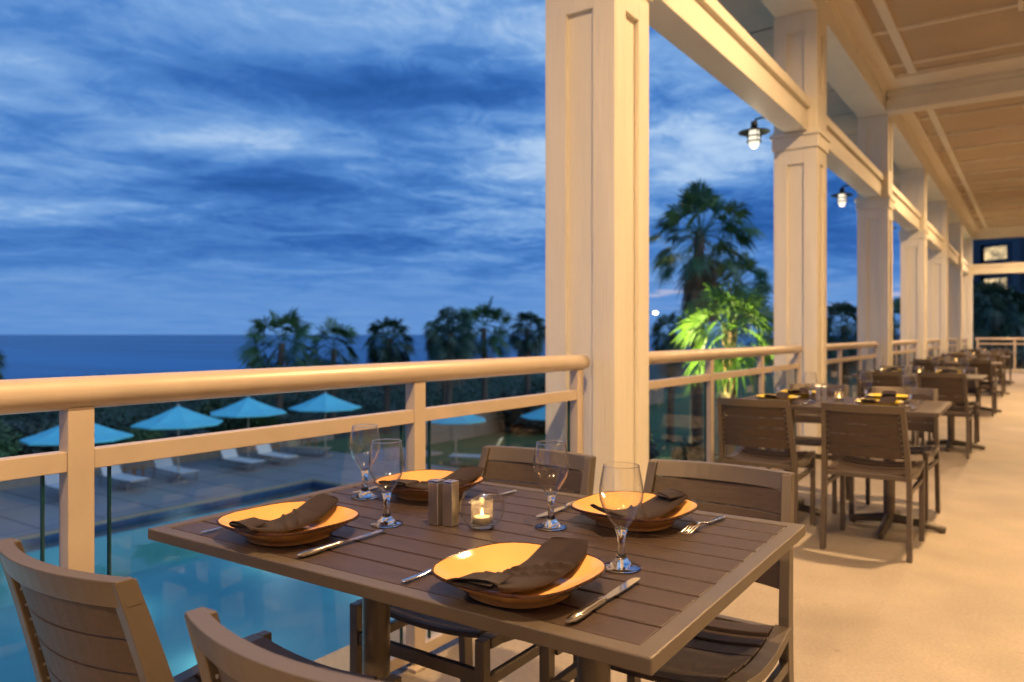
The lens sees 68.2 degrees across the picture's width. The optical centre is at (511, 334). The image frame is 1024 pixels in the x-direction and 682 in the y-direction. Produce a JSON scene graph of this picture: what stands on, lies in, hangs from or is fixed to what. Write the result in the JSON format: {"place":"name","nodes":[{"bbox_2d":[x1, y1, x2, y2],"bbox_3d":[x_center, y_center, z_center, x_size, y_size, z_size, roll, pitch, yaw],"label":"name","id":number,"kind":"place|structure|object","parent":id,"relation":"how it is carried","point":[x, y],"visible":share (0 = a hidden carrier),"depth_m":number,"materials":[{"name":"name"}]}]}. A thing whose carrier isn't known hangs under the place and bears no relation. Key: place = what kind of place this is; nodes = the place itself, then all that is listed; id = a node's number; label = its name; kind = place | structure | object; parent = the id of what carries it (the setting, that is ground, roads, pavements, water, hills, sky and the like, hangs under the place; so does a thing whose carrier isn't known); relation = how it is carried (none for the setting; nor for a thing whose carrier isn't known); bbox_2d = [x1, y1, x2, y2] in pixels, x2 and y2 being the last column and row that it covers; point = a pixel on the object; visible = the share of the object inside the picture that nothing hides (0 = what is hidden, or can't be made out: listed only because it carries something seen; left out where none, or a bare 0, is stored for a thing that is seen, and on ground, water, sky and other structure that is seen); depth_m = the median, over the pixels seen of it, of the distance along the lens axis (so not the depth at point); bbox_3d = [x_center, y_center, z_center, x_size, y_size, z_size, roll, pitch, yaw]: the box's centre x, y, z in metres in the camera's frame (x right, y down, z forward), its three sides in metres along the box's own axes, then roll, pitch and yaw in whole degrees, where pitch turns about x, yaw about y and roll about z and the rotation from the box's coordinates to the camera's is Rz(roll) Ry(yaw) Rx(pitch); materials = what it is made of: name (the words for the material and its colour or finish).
{"place":"outdoors","nodes":[
{"label":"outdoors","id":0,"kind":"place"},
{"bbox_2d":[0,482,393,681],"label":"pool basin","id":1,"kind":"object","parent":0,"point":[309,621],"visible":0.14,"depth_m":18.41,"materials":[{"name":"liquid"}]},
{"bbox_2d":[21,482,337,552],"bbox_3d":[-8.686,5.181,11.076,13.700,0.328,26.300,0,0,35],"label":"pool tile band","id":2,"kind":"object","parent":1,"relation":"attached to","point":[52,540],"visible":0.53,"depth_m":21.97,"materials":[{"name":"tile"}]},
{"bbox_2d":[0,447,540,538],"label":"pool deck","id":3,"kind":"structure","parent":0,"point":[19,510],"depth_m":25.37,"materials":[{"name":"concrete"}]},
{"bbox_2d":[20,423,133,445],"bbox_3d":[-12.631,3.635,22.004,2.679,2.660,2.679,0,0,-44],"label":"parasol","id":4,"kind":"object","parent":3,"relation":"on","point":[50,437],"visible":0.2,"depth_m":21.40,"materials":[{"name":"teal fabric"}]},
{"bbox_2d":[97,465,150,491],"bbox_3d":[-12.667,4.436,24.608,2.039,1.058,0.692,0,0,33],"label":"sun lounger","id":5,"kind":"object","parent":3,"relation":"on","point":[117,474],"visible":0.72,"depth_m":24.64,"materials":[{"name":"white fabric"}]},
{"bbox_2d":[0,434,333,489],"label":"planter wall","id":6,"kind":"structure","parent":3,"relation":"on","point":[15,483],"depth_m":29.29,"materials":[{"name":"stone"}]},
{"bbox_2d":[0,478,349,540],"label":"pool coping","id":7,"kind":"object","parent":3,"relation":"on","point":[118,518],"visible":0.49,"depth_m":22.09,"materials":[{"name":"beige stone"}]},
{"bbox_2d":[150,457,199,482],"bbox_3d":[-11.627,4.436,26.019,2.039,1.058,0.692,0,0,36],"label":"sun lounger","id":8,"kind":"object","parent":3,"relation":"on","point":[165,464],"visible":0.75,"depth_m":26.14,"materials":[{"name":"white fabric"}]},
{"bbox_2d":[131,403,222,482],"bbox_3d":[-11.262,3.635,25.521,2.679,2.660,2.679,0,0,33],"label":"parasol","id":9,"kind":"object","parent":3,"relation":"on","point":[178,417],"visible":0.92,"depth_m":24.93,"materials":[{"name":"teal fabric"}]},
{"bbox_2d":[217,448,265,471],"bbox_3d":[-10.052,4.436,28.027,2.039,1.058,0.692,0,0,34],"label":"sun lounger","id":10,"kind":"object","parent":3,"relation":"on","point":[230,455],"visible":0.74,"depth_m":28.14,"materials":[{"name":"white fabric"}]},
{"bbox_2d":[210,396,285,464],"bbox_3d":[-10.116,3.635,28.998,2.679,2.660,2.679,0,0,21],"label":"parasol","id":11,"kind":"object","parent":3,"relation":"on","point":[248,407],"visible":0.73,"depth_m":28.37,"materials":[{"name":"teal fabric"}]},
{"bbox_2d":[253,443,298,466],"bbox_3d":[-9.142,4.436,29.163,2.039,1.058,0.692,0,0,36],"label":"sun lounger","id":12,"kind":"object","parent":3,"relation":"on","point":[264,450],"visible":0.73,"depth_m":29.30,"materials":[{"name":"white fabric"}]},
{"bbox_2d":[282,440,331,457],"bbox_3d":[-8.446,4.436,31.042,2.039,1.058,0.692,0,0,20],"label":"sun lounger","id":13,"kind":"object","parent":3,"relation":"on","point":[292,444],"visible":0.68,"depth_m":30.96,"materials":[{"name":"beige fabric"}]},
{"bbox_2d":[288,391,360,456],"bbox_3d":[-7.654,3.635,31.002,2.679,2.660,2.679,0,0,-37],"label":"parasol","id":14,"kind":"object","parent":3,"relation":"on","point":[325,402],"visible":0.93,"depth_m":30.40,"materials":[{"name":"teal fabric"}]},
{"bbox_2d":[662,435,718,477],"bbox_3d":[5.410,4.079,22.309,2.042,2.068,2.757,0,0,-13],"label":"shrub","id":15,"kind":"object","parent":3,"relation":"on","point":[688,453],"visible":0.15,"depth_m":22.79,"materials":[{"name":"green plant"}]},
{"bbox_2d":[672,279,773,455],"bbox_3d":[5.490,1.779,19.047,2.999,6.389,2.994,0,0,35],"label":"palm tree","id":16,"kind":"object","parent":3,"relation":"on","point":[756,318],"visible":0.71,"depth_m":18.82,"materials":[{"name":"green plant"}]},
{"bbox_2d":[3,353,855,444],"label":"dune","id":17,"kind":"structure","parent":0,"point":[653,374],"depth_m":48.67,"materials":[{"name":"plant"}]},
{"bbox_2d":[0,420,22,457],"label":"shrub","id":18,"kind":"object","parent":17,"relation":"on","point":[4,438],"visible":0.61,"depth_m":24.71,"materials":[{"name":"green plant"}]},
{"bbox_2d":[0,419,58,455],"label":"shrub","id":19,"kind":"object","parent":17,"relation":"on","point":[30,429],"visible":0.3,"depth_m":25.93,"materials":[{"name":"green plant"}]},
{"bbox_2d":[115,419,165,442],"bbox_3d":[-14.495,4.052,29.223,2.434,1.689,2.151,0,0,5],"label":"shrub","id":20,"kind":"object","parent":17,"relation":"on","point":[145,434],"visible":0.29,"depth_m":28.73,"materials":[{"name":"green plant"}]},
{"bbox_2d":[193,398,254,432],"bbox_3d":[-12.658,3.817,32.376,3.131,2.306,2.320,0,0,30],"label":"shrub","id":21,"kind":"object","parent":17,"relation":"on","point":[226,425],"visible":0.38,"depth_m":32.35,"materials":[{"name":"green plant"}]},
{"bbox_2d":[233,415,282,428],"bbox_3d":[-11.375,4.074,34.094,2.476,1.711,2.802,0,0,-17],"label":"shrub","id":22,"kind":"object","parent":17,"relation":"on","point":[259,423],"visible":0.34,"depth_m":33.58,"materials":[{"name":"green plant"}]},
{"bbox_2d":[0,361,545,446],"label":"dune plants","id":23,"kind":"object","parent":17,"relation":"on","point":[465,396],"visible":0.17,"depth_m":45.25,"materials":[{"name":"plant"}]},
{"bbox_2d":[166,428,209,437],"bbox_3d":[-13.089,4.255,30.750,2.154,1.356,1.970,0,0,31],"label":"shrub","id":24,"kind":"object","parent":23,"relation":"on","point":[184,432],"visible":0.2,"depth_m":30.16,"materials":[{"name":"green plant"}]},
{"bbox_2d":[231,306,324,421],"bbox_3d":[-10.752,1.683,35.888,4.208,6.165,4.212,0,0,35],"label":"palm tree","id":25,"kind":"object","parent":17,"relation":"on","point":[293,321],"visible":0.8,"depth_m":35.62,"materials":[{"name":"green plant"}]},
{"bbox_2d":[276,412,312,423],"bbox_3d":[-9.955,4.304,35.233,2.035,1.302,2.225,0,0,9],"label":"shrub","id":26,"kind":"object","parent":17,"relation":"on","point":[287,418],"visible":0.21,"depth_m":35.20,"materials":[{"name":"green plant"}]},
{"bbox_2d":[304,315,360,417],"bbox_3d":[-9.399,1.788,40.093,3.727,5.750,3.523,0,0,35],"label":"palm tree","id":27,"kind":"object","parent":17,"relation":"on","point":[350,333],"visible":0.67,"depth_m":39.99,"materials":[{"name":"green plant"}]},
{"bbox_2d":[0,335,899,379],"bbox_3d":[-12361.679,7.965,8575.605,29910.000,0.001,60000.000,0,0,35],"label":"sea","id":28,"kind":"structure","parent":0,"point":[36,356],"depth_m":334.84,"materials":[{"name":"liquid"}]},
{"bbox_2d":[0,0,899,334],"label":"sky","id":29,"kind":"structure","parent":0,"point":[168,167],"materials":[{"name":"blue"}]},
{"bbox_2d":[301,356,899,476],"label":"lawn","id":30,"kind":"structure","parent":0,"point":[657,425],"depth_m":36.33,"materials":[{"name":"green plant"}]},
{"bbox_2d":[360,316,416,433],"bbox_3d":[-6.252,1.990,37.923,2.978,5.969,3.002,0,0,35],"label":"palm tree","id":31,"kind":"object","parent":30,"relation":"on","point":[385,354],"visible":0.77,"depth_m":37.76,"materials":[{"name":"green plant"}]},
{"bbox_2d":[421,306,479,404],"bbox_3d":[-2.913,1.790,36.092,2.945,6.362,2.866,0,0,-6],"label":"palm tree","id":32,"kind":"object","parent":30,"relation":"on","point":[466,348],"visible":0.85,"depth_m":35.66,"materials":[{"name":"green plant"}]},
{"bbox_2d":[426,414,485,464],"bbox_3d":[-2.154,3.825,29.000,2.251,2.279,2.251,0,0,-5],"label":"parasol","id":33,"kind":"object","parent":30,"relation":"on","point":[470,419],"visible":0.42,"depth_m":28.30,"materials":[{"name":"teal fabric"}]},
{"bbox_2d":[451,296,513,399],"bbox_3d":[-1.345,1.468,38.045,3.514,7.004,3.095,0,0,35],"label":"palm tree","id":34,"kind":"object","parent":30,"relation":"on","point":[486,311],"visible":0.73,"depth_m":37.84,"materials":[{"name":"green plant"}]},
{"bbox_2d":[493,389,545,433],"bbox_3d":[0.573,3.963,38.225,3.155,2.388,2.885,0,0,10],"label":"shrub","id":35,"kind":"object","parent":30,"relation":"on","point":[511,418],"visible":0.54,"depth_m":37.94,"materials":[{"name":"plant"}]},
{"bbox_2d":[507,311,545,394],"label":"palm tree","id":36,"kind":"object","parent":30,"relation":"on","point":[528,346],"visible":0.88,"depth_m":39.66,"materials":[{"name":"green plant"}]},
{"bbox_2d":[426,387,663,444],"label":"garden wall","id":37,"kind":"structure","parent":30,"relation":"on","point":[440,433],"depth_m":36.64,"materials":[{"name":"concrete"}]},
{"bbox_2d":[649,309,690,441],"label":"palm tree","id":38,"kind":"object","parent":30,"relation":"on","point":[670,337],"visible":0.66,"depth_m":34.90,"materials":[{"name":"green plant"}]},
{"bbox_2d":[649,178,767,458],"bbox_3d":[6.850,-0.278,26.939,4.224,10.496,3.964,0,0,35],"label":"palm tree","id":39,"kind":"object","parent":30,"relation":"on","point":[698,272],"visible":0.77,"depth_m":26.73,"materials":[{"name":"green plant"}]},
{"bbox_2d":[714,251,773,450],"bbox_3d":[9.052,0.817,29.641,2.942,8.306,2.897,0,0,-15],"label":"palm tree","id":40,"kind":"object","parent":30,"relation":"on","point":[761,283],"visible":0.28,"depth_m":29.32,"materials":[{"name":"green plant"}]},
{"bbox_2d":[827,300,856,391],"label":"palm tree","id":41,"kind":"object","parent":30,"relation":"on","point":[845,309],"visible":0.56,"depth_m":34.64,"materials":[{"name":"green plant"}]},
{"bbox_2d":[856,297,899,365],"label":"palm tree","id":42,"kind":"object","parent":30,"relation":"on","point":[896,303],"visible":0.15,"depth_m":42.02,"materials":[{"name":"green plant"}]},
{"bbox_2d":[973,279,1023,362],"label":"palm tree","id":43,"kind":"object","parent":30,"relation":"on","point":[996,290],"visible":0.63,"depth_m":33.10,"materials":[{"name":"green plant"}]},
{"bbox_2d":[315,372,1023,681],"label":"terrace floor","id":44,"kind":"structure","parent":0,"point":[870,606],"depth_m":3.47,"materials":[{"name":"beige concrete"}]},
{"bbox_2d":[0,538,401,681],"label":"dining chair","id":45,"kind":"object","parent":44,"relation":"on","point":[78,626],"visible":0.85,"depth_m":1.18,"materials":[{"name":"brown wood"}]},
{"bbox_2d":[184,607,382,681],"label":"dining chair","id":46,"kind":"object","parent":44,"relation":"on","point":[222,653],"visible":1,"depth_m":0.88,"materials":[{"name":"brown wood"}]},
{"bbox_2d":[0,354,589,672],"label":"railing","id":47,"kind":"object","parent":44,"relation":"on","point":[76,459],"visible":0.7,"depth_m":2.00,"materials":[{"name":"beige paint"}]},
{"bbox_2d":[350,445,595,681],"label":"dining chair","id":48,"kind":"object","parent":44,"relation":"on","point":[550,469],"visible":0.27,"depth_m":2.00,"materials":[{"name":"brown wood"}]},
{"bbox_2d":[148,476,805,681],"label":"dining table","id":49,"kind":"object","parent":44,"relation":"on","point":[684,590],"visible":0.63,"depth_m":1.45,"materials":[{"name":"brown wood"}]},
{"bbox_2d":[216,501,358,545],"bbox_3d":[-0.472,0.405,1.604,0.261,0.040,0.261,0,0,36],"label":"plate","id":50,"kind":"object","parent":49,"relation":"on","point":[335,518],"visible":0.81,"depth_m":1.61,"materials":[{"name":"ceramic"}]},
{"bbox_2d":[229,493,338,533],"bbox_3d":[-0.477,0.388,1.604,0.089,0.043,0.304,0,0,25],"label":"napkin","id":51,"kind":"object","parent":50,"relation":"on","point":[314,509],"visible":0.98,"depth_m":1.60,"materials":[{"name":"brown fabric"}]},
{"bbox_2d":[296,529,388,556],"bbox_3d":[-0.339,0.419,1.532,0.018,0.012,0.244,0,0,34],"label":"table knife","id":52,"kind":"object","parent":49,"relation":"on","point":[310,551],"visible":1,"depth_m":1.49,"materials":[{"name":"metal"}]},
{"bbox_2d":[349,424,380,499],"bbox_3d":[-0.384,0.331,1.977,0.081,0.187,0.081,0,0,15],"label":"wine glass","id":53,"kind":"object","parent":49,"relation":"on","point":[364,493],"visible":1,"depth_m":1.97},
{"bbox_2d":[368,439,404,527],"bbox_3d":[-0.281,0.331,1.696,0.081,0.187,0.081,0,0,31],"label":"wine glass","id":54,"kind":"object","parent":49,"relation":"on","point":[386,520],"visible":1,"depth_m":1.69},
{"bbox_2d":[374,469,483,500],"bbox_3d":[-0.219,0.405,2.013,0.261,0.040,0.261,0,0,34],"label":"plate","id":55,"kind":"object","parent":49,"relation":"on","point":[414,494],"visible":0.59,"depth_m":2.04,"materials":[{"name":"ceramic"}]},
{"bbox_2d":[378,466,484,489],"bbox_3d":[-0.201,0.387,1.996,0.089,0.044,0.304,0,0,45],"label":"napkin","id":56,"kind":"object","parent":55,"relation":"on","point":[464,475],"visible":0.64,"depth_m":2.01,"materials":[{"name":"brown fabric"}]},
{"bbox_2d":[428,478,444,525],"bbox_3d":[-0.170,0.376,1.699,0.027,0.099,0.027,0,0,32],"label":"shaker","id":57,"kind":"object","parent":49,"relation":"on","point":[435,501],"visible":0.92,"depth_m":1.69,"materials":[{"name":"metal"}]},
{"bbox_2d":[443,479,458,526],"bbox_3d":[-0.137,0.376,1.688,0.027,0.099,0.027,0,0,32],"label":"shaker","id":58,"kind":"object","parent":49,"relation":"on","point":[450,503],"visible":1,"depth_m":1.68,"materials":[{"name":"metal"}]},
{"bbox_2d":[431,542,605,608],"bbox_3d":[0.013,0.405,1.259,0.261,0.040,0.261,0,0,37],"label":"plate","id":59,"kind":"object","parent":49,"relation":"on","point":[502,556],"visible":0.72,"depth_m":1.28,"materials":[{"name":"ceramic"}]},
{"bbox_2d":[446,537,588,591],"bbox_3d":[0.025,0.388,1.248,0.089,0.044,0.304,0,0,36],"label":"napkin","id":60,"kind":"object","parent":59,"relation":"on","point":[550,560],"visible":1,"depth_m":1.25,"materials":[{"name":"brown fabric"}]},
{"bbox_2d":[533,440,568,530],"bbox_3d":[0.086,0.331,1.671,0.081,0.187,0.081,0,0,40],"label":"wine glass","id":61,"kind":"object","parent":49,"relation":"on","point":[550,523],"visible":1,"depth_m":1.66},
{"bbox_2d":[566,577,640,622],"bbox_3d":[0.150,0.419,1.206,0.019,0.012,0.244,0,0,34],"label":"table knife","id":62,"kind":"object","parent":49,"relation":"on","point":[580,613],"visible":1,"depth_m":1.17,"materials":[{"name":"metal"}]},
{"bbox_2d":[599,462,643,572],"bbox_3d":[0.199,0.331,1.379,0.081,0.187,0.081,0,0,-1],"label":"wine glass","id":63,"kind":"object","parent":49,"relation":"on","point":[620,562],"visible":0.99,"depth_m":1.37,"materials":[{"name":"glass"}]},
{"bbox_2d":[570,491,697,531],"bbox_3d":[0.278,0.405,1.718,0.261,0.040,0.261,0,0,38],"label":"plate","id":64,"kind":"object","parent":49,"relation":"on","point":[615,500],"visible":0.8,"depth_m":1.73,"materials":[{"name":"ceramic"}]},
{"bbox_2d":[590,488,687,518],"bbox_3d":[0.290,0.388,1.699,0.304,0.043,0.089,0,0,-41],"label":"napkin","id":65,"kind":"object","parent":64,"relation":"on","point":[663,502],"visible":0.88,"depth_m":1.71,"materials":[{"name":"brown fabric"}]},
{"bbox_2d":[546,0,652,493],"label":"column","id":66,"kind":"structure","parent":44,"relation":"on","point":[597,182],"depth_m":3.77,"materials":[{"name":"beige paint"}]},
{"bbox_2d":[649,0,810,133],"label":"lintel beam","id":67,"kind":"structure","parent":66,"relation":"attached to","point":[716,40],"depth_m":5.37,"materials":[{"name":"beige paint"}]},
{"bbox_2d":[539,459,794,681],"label":"dining chair","id":68,"kind":"object","parent":44,"relation":"on","point":[721,648],"visible":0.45,"depth_m":1.89,"materials":[{"name":"brown wood"}]},
{"bbox_2d":[649,345,803,502],"bbox_3d":[1.647,0.630,5.532,0.100,1.068,3.559,0,0,35],"label":"railing","id":69,"kind":"object","parent":44,"relation":"on","point":[709,376],"visible":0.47,"depth_m":5.05,"materials":[{"name":"beige paint"}]},
{"bbox_2d":[717,397,815,543],"bbox_3d":[1.501,0.763,4.487,0.452,0.803,0.625,0,0,33],"label":"dining chair","id":70,"kind":"object","parent":44,"relation":"on","point":[774,414],"visible":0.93,"depth_m":4.30,"materials":[{"name":"brown wood"}]},
{"bbox_2d":[769,9,830,460],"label":"column","id":71,"kind":"structure","parent":44,"relation":"on","point":[800,215],"depth_m":7.09,"materials":[{"name":"beige paint"}]},
{"bbox_2d":[738,116,769,148],"bbox_3d":[2.394,-1.968,7.372,0.365,0.306,0.300,0,0,35],"label":"wall lantern","id":72,"kind":"object","parent":71,"relation":"attached to","point":[754,133],"depth_m":7.36,"materials":[{"name":"glass"}]},
{"bbox_2d":[827,116,883,197],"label":"lintel beam","id":73,"kind":"structure","parent":71,"relation":"attached to","point":[851,164],"depth_m":8.85,"materials":[{"name":"beige paint"}]},
{"bbox_2d":[767,383,848,513],"bbox_3d":[2.091,0.763,5.287,0.452,0.803,0.625,0,0,33],"label":"dining chair","id":74,"kind":"object","parent":44,"relation":"on","point":[810,416],"visible":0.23,"depth_m":5.42,"materials":[{"name":"brown wood"}]},
{"bbox_2d":[730,393,951,538],"bbox_3d":[2.061,0.795,4.777,1.195,0.740,0.843,0,0,34],"label":"dining table","id":75,"kind":"object","parent":44,"relation":"on","point":[888,515],"visible":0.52,"depth_m":4.57,"materials":[{"name":"brown wood"}]},
{"bbox_2d":[827,342,878,433],"bbox_3d":[3.965,0.630,8.874,0.100,1.068,3.559,0,0,35],"label":"railing","id":76,"kind":"object","parent":44,"relation":"on","point":[840,347],"visible":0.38,"depth_m":8.85,"materials":[{"name":"beige paint"}]},
{"bbox_2d":[820,402,924,562],"bbox_3d":[1.968,0.763,4.141,0.452,0.803,0.625,0,0,35],"label":"dining chair","id":77,"kind":"object","parent":44,"relation":"on","point":[848,461],"visible":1,"depth_m":3.98,"materials":[{"name":"brown wood"}]},
{"bbox_2d":[854,114,895,392],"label":"column","id":78,"kind":"structure","parent":44,"relation":"on","point":[875,253],"depth_m":10.43,"materials":[{"name":"beige paint"}]},
{"bbox_2d":[893,185,920,230],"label":"lintel beam","id":79,"kind":"structure","parent":78,"relation":"attached to","point":[906,215],"depth_m":12.42,"materials":[{"name":"beige paint"}]},
{"bbox_2d":[857,371,914,444],"bbox_3d":[3.786,0.763,7.683,0.452,0.803,0.625,0,0,37],"label":"dining chair","id":80,"kind":"object","parent":44,"relation":"on","point":[886,379],"visible":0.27,"depth_m":7.49,"materials":[{"name":"brown wood"}]},
{"bbox_2d":[849,387,940,521],"bbox_3d":[2.508,0.763,4.926,0.452,0.803,0.625,0,0,37],"label":"dining chair","id":81,"kind":"object","parent":44,"relation":"on","point":[917,424],"visible":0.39,"depth_m":4.94,"materials":[{"name":"brown wood"}]},
{"bbox_2d":[881,365,920,437],"bbox_3d":[4.328,0.763,8.507,0.452,0.803,0.625,0,0,36],"label":"dining chair","id":82,"kind":"object","parent":44,"relation":"on","point":[910,384],"visible":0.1,"depth_m":8.63,"materials":[{"name":"brown wood"}]},
{"bbox_2d":[893,340,917,394],"bbox_3d":[6.284,0.630,12.216,0.100,1.068,3.559,0,0,35],"label":"railing","id":83,"kind":"object","parent":44,"relation":"on","point":[905,351],"visible":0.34,"depth_m":12.62,"materials":[{"name":"beige paint"}]},
{"bbox_2d":[898,168,928,394],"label":"column","id":84,"kind":"structure","parent":44,"relation":"on","point":[913,274],"depth_m":13.78,"materials":[{"name":"beige paint"}]},
{"bbox_2d":[850,373,987,451],"bbox_3d":[4.303,0.795,7.993,1.195,0.740,0.843,0,0,35],"label":"dining table","id":85,"kind":"object","parent":44,"relation":"on","point":[949,441],"visible":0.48,"depth_m":7.77,"materials":[{"name":"brown wood"}]},
{"bbox_2d":[912,359,944,394],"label":"dining chair","id":86,"kind":"object","parent":44,"relation":"on","point":[925,365],"visible":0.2,"depth_m":11.09,"materials":[{"name":"brown wood"}]},
{"bbox_2d":[927,201,949,354],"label":"column","id":87,"kind":"structure","parent":44,"relation":"on","point":[937,285],"depth_m":17.11,"materials":[{"name":"beige paint"}]},
{"bbox_2d":[927,221,943,250],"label":"lintel beam","id":88,"kind":"structure","parent":87,"relation":"attached to","point":[935,239],"depth_m":15.87,"materials":[{"name":"beige paint"}]},
{"bbox_2d":[916,372,971,458],"bbox_3d":[4.210,0.763,7.374,0.452,0.803,0.625,0,0,34],"label":"dining chair","id":89,"kind":"object","parent":44,"relation":"on","point":[948,385],"visible":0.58,"depth_m":7.15,"materials":[{"name":"brown wood"}]},
{"bbox_2d":[928,367,979,443],"bbox_3d":[4.778,0.763,8.165,0.452,0.803,0.625,0,0,34],"label":"dining chair","id":90,"kind":"object","parent":44,"relation":"on","point":[971,387],"visible":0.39,"depth_m":8.18,"materials":[{"name":"brown wood"}]},
{"bbox_2d":[948,223,963,351],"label":"column","id":91,"kind":"structure","parent":44,"relation":"on","point":[955,289],"depth_m":20.43,"materials":[{"name":"beige paint"}]},
{"bbox_2d":[963,239,973,348],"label":"column","id":92,"kind":"structure","parent":44,"relation":"on","point":[968,294],"depth_m":23.74,"materials":[{"name":"beige paint"}]},
{"bbox_2d":[972,262,1023,274],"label":"lintel beam","id":93,"kind":"structure","parent":92,"relation":"attached to","point":[999,268],"depth_m":23.37,"materials":[{"name":"beige paint"}]},
{"bbox_2d":[957,360,996,416],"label":"dining chair","id":94,"kind":"object","parent":44,"relation":"on","point":[983,365],"visible":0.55,"depth_m":10.75,"materials":[{"name":"brown wood"}]},
{"bbox_2d":[975,354,1003,396],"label":"dining chair","id":95,"kind":"object","parent":44,"relation":"on","point":[998,356],"visible":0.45,"depth_m":14.09,"materials":[{"name":"brown wood"}]},
{"bbox_2d":[975,338,1023,372],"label":"railing","id":96,"kind":"object","parent":44,"relation":"on","point":[1014,344],"visible":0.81,"depth_m":23.21,"materials":[{"name":"beige paint"}]},
{"bbox_2d":[973,237,1023,361],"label":"apartment building","id":97,"kind":"structure","parent":0,"point":[998,250],"depth_m":76.89,"materials":[{"name":"glass"}]},
{"bbox_2d":[980,273,1011,296],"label":"window","id":98,"kind":"structure","parent":97,"relation":"in","point":[1006,278],"depth_m":76.99,"materials":[{"name":"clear glass"}]},
{"bbox_2d":[980,241,1011,263],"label":"window","id":99,"kind":"structure","parent":97,"relation":"in","point":[1001,252],"depth_m":77.31,"materials":[{"name":"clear glass"}]},
{"bbox_3d":[6.510,0.715,7.717,5.800,8.500,36.103,0,0,35],"label":"terrace building","id":100,"kind":"object","parent":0,"visible":0},
{"bbox_2d":[830,0,1023,230],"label":"ceiling","id":101,"kind":"structure","parent":100,"relation":"attached to","point":[974,153],"depth_m":9.38,"materials":[{"name":"paint"}]},
{"bbox_2d":[761,0,972,239],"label":"header beam","id":102,"kind":"structure","parent":101,"relation":"attached to","point":[854,82],"depth_m":9.31,"materials":[{"name":"beige paint"}]},
{"bbox_2d":[717,0,900,190],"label":"eave soffit","id":103,"kind":"structure","parent":102,"relation":"attached to","point":[754,19],"depth_m":7.98,"materials":[{"name":"paint"}]},
{"bbox_2d":[886,68,1023,115],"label":"ceiling beam","id":104,"kind":"structure","parent":101,"relation":"attached to","point":[988,87],"depth_m":9.66,"materials":[{"name":"beige paint"}]},
{"bbox_2d":[972,228,1023,239],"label":"ceiling beam","id":105,"kind":"structure","parent":101,"relation":"attached to","point":[999,233],"depth_m":23.31,"materials":[{"name":"beige paint"}]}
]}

